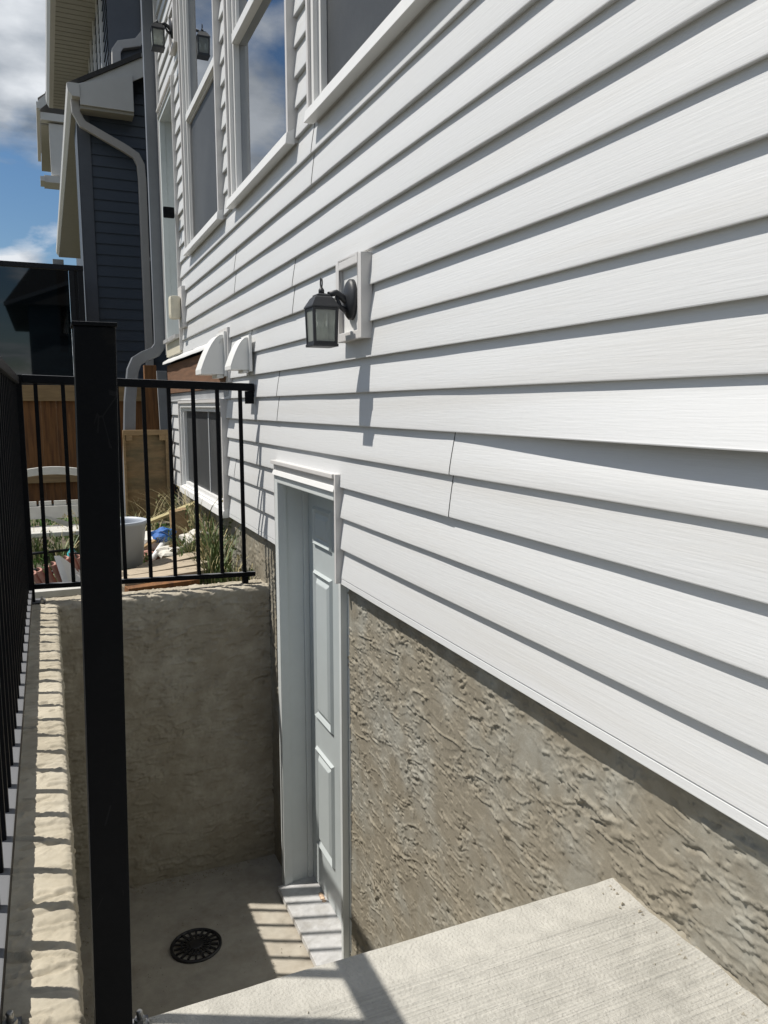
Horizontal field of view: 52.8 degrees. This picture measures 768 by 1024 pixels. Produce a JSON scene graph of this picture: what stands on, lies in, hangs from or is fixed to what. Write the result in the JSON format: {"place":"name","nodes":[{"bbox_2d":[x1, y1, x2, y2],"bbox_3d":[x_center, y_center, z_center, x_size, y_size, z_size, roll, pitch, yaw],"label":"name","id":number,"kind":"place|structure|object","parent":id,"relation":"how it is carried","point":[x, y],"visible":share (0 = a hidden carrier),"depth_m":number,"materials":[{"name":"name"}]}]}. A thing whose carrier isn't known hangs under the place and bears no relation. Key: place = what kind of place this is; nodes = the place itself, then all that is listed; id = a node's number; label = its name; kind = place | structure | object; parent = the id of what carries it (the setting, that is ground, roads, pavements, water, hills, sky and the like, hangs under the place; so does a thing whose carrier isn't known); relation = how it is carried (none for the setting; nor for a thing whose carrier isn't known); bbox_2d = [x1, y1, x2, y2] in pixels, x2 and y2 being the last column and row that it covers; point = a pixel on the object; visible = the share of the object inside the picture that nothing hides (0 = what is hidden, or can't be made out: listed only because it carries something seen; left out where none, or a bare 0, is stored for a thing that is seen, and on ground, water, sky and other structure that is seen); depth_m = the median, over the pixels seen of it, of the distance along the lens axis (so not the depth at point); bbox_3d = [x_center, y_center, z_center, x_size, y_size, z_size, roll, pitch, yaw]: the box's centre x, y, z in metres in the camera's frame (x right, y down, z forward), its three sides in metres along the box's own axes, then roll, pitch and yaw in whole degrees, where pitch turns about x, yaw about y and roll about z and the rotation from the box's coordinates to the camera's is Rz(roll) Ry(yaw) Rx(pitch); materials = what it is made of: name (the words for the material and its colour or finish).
{"place":"outdoors","nodes":[
{"label":"outdoors","id":0,"kind":"place"},
{"bbox_2d":[0,0,76,368],"label":"sky","id":1,"kind":"structure","parent":0,"point":[28,211],"materials":[{"name":"blue"}]},
{"bbox_2d":[0,260,85,385],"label":"glass screen","id":2,"kind":"object","parent":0,"point":[38,302],"visible":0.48,"depth_m":7.92,"materials":[{"name":"black glass"}]},
{"bbox_2d":[45,515,67,526],"bbox_3d":[-2.187,0.057,5.165,0.162,0.100,0.007,-5,9,-31],"label":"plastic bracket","id":3,"kind":"object","parent":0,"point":[61,522],"visible":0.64,"depth_m":5.17,"materials":[{"name":"grey plastic"}]},
{"bbox_2d":[36,91,80,265],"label":"house","id":4,"kind":"structure","parent":0,"point":[50,124],"depth_m":17.66,"materials":[{"name":"beige plastic"}]},
{"bbox_2d":[45,0,177,491],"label":"neighbour house","id":5,"kind":"structure","parent":0,"point":[94,78],"depth_m":8.68,"materials":[{"name":"blue plastic"}]},
{"bbox_2d":[53,259,63,264],"bbox_3d":[-7.067,-4.494,16.922,0.220,1.960,0.200,-3,8,-23],"label":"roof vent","id":6,"kind":"object","parent":5,"relation":"attached to","point":[58,261],"visible":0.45,"depth_m":16.71,"materials":[{"name":"grey metal"}]},
{"bbox_2d":[88,40,93,72],"bbox_3d":[-4.455,-6.313,11.768,0.040,1.250,1.300,-3,8,-23],"label":"window","id":7,"kind":"structure","parent":5,"relation":"in","point":[90,60],"depth_m":11.15,"materials":[{"name":"white plastic"}]},
{"bbox_2d":[92,0,104,70],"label":"window","id":8,"kind":"structure","parent":5,"relation":"in","point":[101,63],"depth_m":10.02,"materials":[{"name":"white plastic"}]},
{"bbox_2d":[30,417,239,597],"bbox_3d":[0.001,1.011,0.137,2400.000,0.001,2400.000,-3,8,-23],"label":"ground","id":9,"kind":"structure","parent":0,"point":[64,543],"depth_m":5.97,"materials":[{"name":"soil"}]},
{"bbox_2d":[34,570,41,583],"bbox_3d":[-1.875,0.382,4.214,0.083,0.112,0.120,-3,8,-23],"label":"clay tile","id":10,"kind":"object","parent":9,"relation":"on","point":[36,579],"visible":0.3,"depth_m":4.16,"materials":[{"name":"red ceramic"}]},
{"bbox_2d":[36,567,49,582],"bbox_3d":[-1.851,0.373,4.234,0.087,0.124,0.120,-3,8,-23],"label":"clay tile","id":11,"kind":"object","parent":9,"relation":"on","point":[40,573],"visible":0.46,"depth_m":4.18,"materials":[{"name":"red ceramic"}]},
{"bbox_2d":[2,598,85,1023],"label":"retaining wall","id":12,"kind":"structure","parent":9,"relation":"on","point":[44,979],"depth_m":1.61,"materials":[{"name":"beige concrete"}]},
{"bbox_2d":[0,356,32,1023],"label":"railing","id":13,"kind":"object","parent":12,"relation":"on","point":[16,596],"visible":1,"depth_m":2.17,"materials":[{"name":"metal"}]},
{"bbox_2d":[43,565,56,582],"bbox_3d":[-1.824,0.364,4.256,0.085,0.136,0.120,-3,8,-23],"label":"clay tile","id":14,"kind":"object","parent":9,"relation":"on","point":[52,578],"visible":0.44,"depth_m":4.21,"materials":[{"name":"red ceramic"}]},
{"bbox_2d":[32,529,68,563],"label":"weed","id":15,"kind":"object","parent":9,"relation":"on","point":[37,547],"visible":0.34,"depth_m":5.14,"materials":[{"name":"plant"}]},
{"bbox_2d":[27,466,78,537],"bbox_3d":[-2.296,-0.003,5.385,0.620,0.600,0.420,-3,8,-23],"label":"garden bench","id":16,"kind":"object","parent":9,"relation":"on","point":[59,509],"visible":0.34,"depth_m":5.50,"materials":[{"name":"white plastic"}]},
{"bbox_2d":[32,548,74,554],"bbox_3d":[-2.136,0.254,4.792,0.423,0.028,0.018,-5,9,-30],"label":"metal rod","id":17,"kind":"object","parent":9,"relation":"on","point":[52,551],"visible":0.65,"depth_m":4.83,"materials":[{"name":"black metal"}]},
{"bbox_2d":[31,530,78,561],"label":"weed","id":18,"kind":"object","parent":9,"relation":"on","point":[61,554],"visible":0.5,"depth_m":4.98,"materials":[{"name":"plant"}]},
{"bbox_2d":[51,561,61,581],"bbox_3d":[-1.795,0.355,4.278,0.082,0.148,0.120,-3,8,-23],"label":"clay tile","id":19,"kind":"object","parent":9,"relation":"on","point":[54,567],"visible":0.54,"depth_m":4.22,"materials":[{"name":"red ceramic"}]},
{"bbox_2d":[35,587,80,598],"bbox_3d":[-1.639,0.409,3.997,0.310,0.035,0.070,-3,8,-23],"label":"white board","id":20,"kind":"object","parent":9,"relation":"on","point":[56,592],"visible":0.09,"depth_m":3.96,"materials":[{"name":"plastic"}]},
{"bbox_2d":[54,556,79,581],"bbox_3d":[-1.698,0.327,4.254,0.082,0.190,0.190,8,11,44],"label":"downpipe offcut","id":21,"kind":"object","parent":9,"relation":"on","point":[63,566],"visible":0.36,"depth_m":4.21,"materials":[{"name":"plastic"}]},
{"bbox_2d":[60,510,79,552],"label":"weed","id":22,"kind":"object","parent":9,"relation":"on","point":[76,522],"visible":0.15,"depth_m":5.38,"materials":[{"name":"plant"}]},
{"bbox_2d":[68,553,79,571],"bbox_3d":[-1.716,0.328,4.342,0.089,0.184,0.120,-3,8,-23],"label":"clay tile","id":23,"kind":"object","parent":9,"relation":"on","point":[77,567],"visible":0.36,"depth_m":4.29,"materials":[{"name":"red ceramic"}]},
{"bbox_2d":[76,555,79,566],"bbox_3d":[-1.688,0.332,4.366,0.085,0.170,0.120,-3,8,-23],"label":"clay tile","id":24,"kind":"object","parent":9,"relation":"on","point":[78,558],"visible":0.26,"depth_m":4.29,"materials":[{"name":"red ceramic"}]},
{"bbox_2d":[22,385,174,503],"bbox_3d":[-3.576,-0.649,7.787,2.829,1.235,0.155,-3,8,-23],"label":"wood fence","id":25,"kind":"object","parent":9,"relation":"on","point":[51,422],"visible":0.16,"depth_m":7.83,"materials":[{"name":"brown wood"}]},
{"bbox_2d":[120,517,146,576],"bbox_3d":[-1.572,0.224,4.622,0.320,0.354,0.320,-3,8,-23],"label":"bucket","id":26,"kind":"object","parent":9,"relation":"on","point":[135,532],"visible":0.3,"depth_m":4.54,"materials":[{"name":"plastic"}]},
{"bbox_2d":[122,430,170,521],"bbox_3d":[-2.040,-0.308,6.717,0.400,0.805,0.055,-3,8,-23],"label":"plywood box","id":27,"kind":"object","parent":9,"relation":"on","point":[158,460],"visible":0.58,"depth_m":6.71,"materials":[{"name":"brown wood"}]},
{"bbox_2d":[143,365,158,429],"bbox_3d":[-2.191,-0.675,7.336,0.110,1.405,0.090,-3,8,-23],"label":"wood post","id":28,"kind":"object","parent":9,"relation":"on","point":[149,372],"visible":0.45,"depth_m":7.25,"materials":[{"name":"brown wood"}]},
{"bbox_2d":[143,550,159,561],"bbox_3d":[-1.528,0.294,5.044,0.131,0.096,0.128,-6,10,-37],"label":"brick lump","id":29,"kind":"object","parent":9,"relation":"on","point":[146,551],"visible":0.12,"depth_m":5.00,"materials":[{"name":"brick"}]},
{"bbox_2d":[32,579,274,899],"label":"retaining wall","id":30,"kind":"structure","parent":9,"relation":"on","point":[198,711],"depth_m":4.03,"materials":[{"name":"grey concrete"}]},
{"bbox_2d":[16,374,255,604],"bbox_3d":[-1.209,-0.126,3.885,1.150,1.095,0.102,-3,8,-23],"label":"railing","id":31,"kind":"object","parent":30,"relation":"on","point":[143,384],"visible":0.87,"depth_m":3.87,"materials":[{"name":"metal"}]},
{"bbox_2d":[126,499,181,530],"bbox_3d":[-1.855,0.044,5.997,0.577,0.341,0.559,2,8,15],"label":"weed","id":32,"kind":"object","parent":9,"relation":"on","point":[153,525],"visible":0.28,"depth_m":6.04,"materials":[{"name":"plant"}]},
{"bbox_2d":[144,530,171,550],"bbox_3d":[-1.556,0.204,5.212,0.281,0.158,0.299,1,8,8],"label":"plastic bag","id":33,"kind":"object","parent":9,"relation":"on","point":[154,545],"visible":0.15,"depth_m":5.10,"materials":[{"name":"white plastic"}]},
{"bbox_2d":[144,539,156,548],"bbox_3d":[-1.516,0.203,5.017,0.028,0.060,0.186,4,9,26],"label":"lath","id":34,"kind":"object","parent":33,"relation":"on","point":[146,544],"visible":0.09,"depth_m":5.00,"materials":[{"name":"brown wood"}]},
{"bbox_2d":[151,527,176,542],"bbox_3d":[-1.464,0.149,5.126,0.151,0.105,0.183,4,9,26],"label":"blue cloth","id":35,"kind":"object","parent":33,"relation":"on","point":[162,532],"visible":0.72,"depth_m":5.07,"materials":[{"name":"blue fabric"}]},
{"bbox_2d":[152,541,166,560],"bbox_3d":[-1.455,0.246,4.995,0.036,0.142,0.269,1,8,7],"label":"white pipe","id":36,"kind":"object","parent":9,"relation":"on","point":[155,552],"visible":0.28,"depth_m":4.95,"materials":[{"name":"plastic"}]},
{"bbox_2d":[124,579,198,591],"bbox_3d":[-1.208,0.418,4.224,0.386,0.075,0.090,-5,9,-32],"label":"plank","id":37,"kind":"object","parent":9,"relation":"on","point":[154,585],"visible":0.36,"depth_m":4.19,"materials":[{"name":"brown wood"}]},
{"bbox_2d":[122,566,207,586],"bbox_3d":[-1.237,0.360,4.336,0.471,0.045,0.140,-6,9,-35],"label":"plank","id":38,"kind":"object","parent":37,"relation":"on","point":[187,570],"visible":0.3,"depth_m":4.34,"materials":[{"name":"brown wood"}]},
{"bbox_2d":[156,371,167,429],"bbox_3d":[-2.051,-0.639,7.281,0.120,1.350,0.030,-3,8,-23],"label":"grey plank","id":39,"kind":"object","parent":9,"relation":"on","point":[162,401],"visible":0.45,"depth_m":7.21,"materials":[{"name":"grey wood"}]},
{"bbox_2d":[143,490,193,528],"bbox_3d":[-1.690,-0.009,6.202,0.598,0.390,0.501,2,8,16],"label":"weed","id":40,"kind":"object","parent":9,"relation":"on","point":[176,501],"visible":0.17,"depth_m":6.26,"materials":[{"name":"plant"}]},
{"bbox_2d":[136,552,201,567],"bbox_3d":[-1.310,0.304,4.714,0.416,0.060,0.130,-7,11,-43],"label":"plank","id":41,"kind":"object","parent":9,"relation":"on","point":[185,556],"visible":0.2,"depth_m":4.71,"materials":[{"name":"brown wood"}]},
{"bbox_2d":[156,545,184,558],"bbox_3d":[-1.363,0.266,4.983,0.208,0.101,0.204,-3,8,-23],"label":"plastic bag","id":42,"kind":"object","parent":9,"relation":"on","point":[164,551],"visible":0.48,"depth_m":4.92,"materials":[{"name":"white plastic"}]},
{"bbox_2d":[138,484,206,530],"bbox_3d":[-1.528,0.031,5.722,0.761,0.439,0.658,5,9,34],"label":"weed","id":43,"kind":"object","parent":9,"relation":"on","point":[184,495],"visible":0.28,"depth_m":5.75,"materials":[{"name":"plant"}]},
{"bbox_2d":[151,501,194,523],"bbox_3d":[-1.517,0.004,5.551,0.060,0.118,0.433,6,10,38],"label":"plank","id":44,"kind":"object","parent":9,"relation":"on","point":[159,517],"visible":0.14,"depth_m":5.47,"materials":[{"name":"wood"}]},
{"bbox_2d":[169,507,189,552],"bbox_3d":[-1.422,0.134,5.412,0.130,0.319,0.139,-3,8,-23],"label":"wood block","id":45,"kind":"object","parent":9,"relation":"on","point":[179,518],"depth_m":5.35,"materials":[{"name":"brown wood"}]},
{"bbox_2d":[156,526,228,560],"bbox_3d":[-1.194,0.226,4.879,0.522,0.280,0.459,7,10,40],"label":"weed","id":46,"kind":"object","parent":9,"relation":"on","point":[188,545],"visible":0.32,"depth_m":4.93,"materials":[{"name":"plant"}]},
{"bbox_2d":[178,529,208,549],"bbox_3d":[-1.270,0.182,5.195,0.203,0.143,0.226,7,11,43],"label":"plastic bag","id":47,"kind":"object","parent":9,"relation":"on","point":[192,531],"visible":0.27,"depth_m":5.13,"materials":[{"name":"white plastic"}]},
{"bbox_2d":[167,491,222,551],"bbox_3d":[-1.219,0.061,5.328,0.638,0.486,0.984,0,8,-3],"label":"weed","id":48,"kind":"object","parent":9,"relation":"on","point":[192,522],"visible":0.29,"depth_m":5.26,"materials":[{"name":"plant"}]},
{"bbox_2d":[156,537,247,584],"bbox_3d":[-1.017,0.289,4.396,0.529,0.285,0.410,-3,8,-23],"label":"weed","id":49,"kind":"object","parent":9,"relation":"on","point":[211,581],"visible":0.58,"depth_m":4.38,"materials":[{"name":"plant"}]},
{"bbox_2d":[167,519,240,572],"bbox_3d":[-1.026,0.193,4.649,0.623,0.408,0.577,-3,8,-23],"label":"weed","id":50,"kind":"object","parent":9,"relation":"on","point":[216,546],"visible":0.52,"depth_m":4.65,"materials":[{"name":"plant"}]},
{"bbox_2d":[179,500,232,567],"bbox_3d":[-1.114,0.136,4.998,0.636,0.427,0.544,2,8,17],"label":"weed","id":51,"kind":"object","parent":9,"relation":"on","point":[203,536],"visible":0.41,"depth_m":5.00,"materials":[{"name":"plant"}]},
{"bbox_2d":[210,553,253,582],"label":"weed","id":52,"kind":"object","parent":9,"relation":"on","point":[236,569],"visible":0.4,"depth_m":4.37,"materials":[{"name":"plant"}]},
{"bbox_2d":[123,0,767,1005],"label":"house","id":53,"kind":"structure","parent":9,"relation":"on","point":[507,502],"depth_m":1.94,"materials":[{"name":"plastic"}]},
{"bbox_2d":[149,0,177,55],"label":"wall lantern","id":54,"kind":"object","parent":53,"relation":"attached to","point":[157,29],"depth_m":5.53,"materials":[{"name":"black metal"}]},
{"bbox_2d":[156,75,183,357],"bbox_3d":[-1.642,-2.304,6.288,0.270,2.025,0.770,-3,8,-23],"label":"back door","id":55,"kind":"structure","parent":53,"relation":"in","point":[166,106],"depth_m":6.49,"materials":[{"name":"grey plastic"}]},
{"bbox_2d":[163,206,174,218],"bbox_3d":[-1.628,-2.257,5.853,0.088,0.080,0.085,-3,8,-23],"label":"door lock","id":56,"kind":"object","parent":55,"relation":"attached to","point":[168,212],"visible":1,"depth_m":5.81,"materials":[{"name":"black plastic"}]},
{"bbox_2d":[168,285,187,328],"bbox_3d":[-1.567,-1.554,5.878,0.125,0.300,0.180,-3,8,-23],"label":"outlet cover","id":57,"kind":"object","parent":53,"relation":"attached to","point":[177,308],"visible":0.97,"depth_m":5.82,"materials":[{"name":"grey plastic"}]},
{"bbox_2d":[176,0,226,255],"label":"window","id":58,"kind":"structure","parent":53,"relation":"in","point":[198,25],"depth_m":5.06,"materials":[{"name":"grey plastic"}]},
{"bbox_2d":[178,398,236,517],"bbox_3d":[-1.273,-0.431,5.518,0.130,0.731,1.699,-3,8,-23],"label":"window","id":59,"kind":"structure","parent":53,"relation":"in","point":[205,408],"depth_m":5.48,"materials":[{"name":"grey plastic"}]},
{"bbox_2d":[196,327,232,382],"bbox_3d":[-1.014,-0.932,4.616,0.190,0.317,0.261,-3,8,-23],"label":"vent hood","id":60,"kind":"object","parent":53,"relation":"attached to","point":[214,356],"visible":0.94,"depth_m":4.54,"materials":[{"name":"white plastic"}]},
{"bbox_2d":[225,335,251,373],"bbox_3d":[-0.765,-0.824,4.051,0.110,0.193,0.180,-3,8,-23],"label":"vent hood","id":61,"kind":"object","parent":53,"relation":"attached to","point":[239,359],"visible":1,"depth_m":3.99,"materials":[{"name":"white plastic"}]},
{"bbox_2d":[223,0,298,208],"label":"window","id":62,"kind":"structure","parent":53,"relation":"in","point":[259,53],"depth_m":3.77,"materials":[{"name":"grey plastic"}]},
{"bbox_2d":[270,460,351,966],"bbox_3d":[-0.271,0.913,3.506,0.250,2.248,0.897,-3,8,-23],"label":"basement door","id":63,"kind":"structure","parent":53,"relation":"in","point":[313,631],"depth_m":3.74,"materials":[{"name":"grey plastic"}]},
{"bbox_2d":[304,252,372,347],"bbox_3d":[-0.171,-0.716,2.639,0.185,0.305,0.244,-3,8,-23],"label":"wall lantern","id":64,"kind":"object","parent":53,"relation":"attached to","point":[346,314],"depth_m":2.62,"materials":[{"name":"black metal"},{"name":"glass"}]},
{"bbox_2d":[304,0,433,123],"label":"window","id":65,"kind":"structure","parent":53,"relation":"in","point":[344,38],"depth_m":2.68,"materials":[{"name":"grey plastic"}]},
{"bbox_2d":[149,878,767,1023],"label":"concrete stairs","id":66,"kind":"structure","parent":9,"relation":"on","point":[576,956],"depth_m":1.33,"materials":[{"name":"grey concrete"}]},
{"bbox_2d":[70,321,148,1023],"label":"railing post","id":67,"kind":"object","parent":66,"relation":"on","point":[95,390],"visible":1,"depth_m":1.10,"materials":[{"name":"metal"}]},
{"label":"plank","id":68,"kind":"object","parent":9,"relation":"on","visible":0},
{"bbox_2d":[122,559,209,575],"bbox_3d":[-1.268,0.330,4.505,0.476,0.045,0.150,-6,10,-38],"label":"plank","id":69,"kind":"object","parent":68,"relation":"on","point":[169,566],"visible":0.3,"depth_m":4.48,"materials":[{"name":"brown wood"}]},
{"bbox_2d":[77,854,313,1023],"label":"floor","id":70,"kind":"structure","parent":0,"point":[261,930],"depth_m":3.65,"materials":[{"name":"concrete"}]},
{"bbox_2d":[170,928,221,963],"bbox_3d":[-0.870,2.010,3.587,0.234,0.027,0.234,-3,8,-23],"label":"floor drain","id":71,"kind":"object","parent":70,"relation":"on","point":[196,944],"visible":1,"depth_m":3.58,"materials":[{"name":"black"}]},
{"bbox_2d":[78,857,764,1023],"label":"grit","id":72,"kind":"object","parent":70,"relation":"on","point":[622,903],"visible":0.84,"depth_m":3.68,"materials":[{"name":"grey gravel"}]}
]}

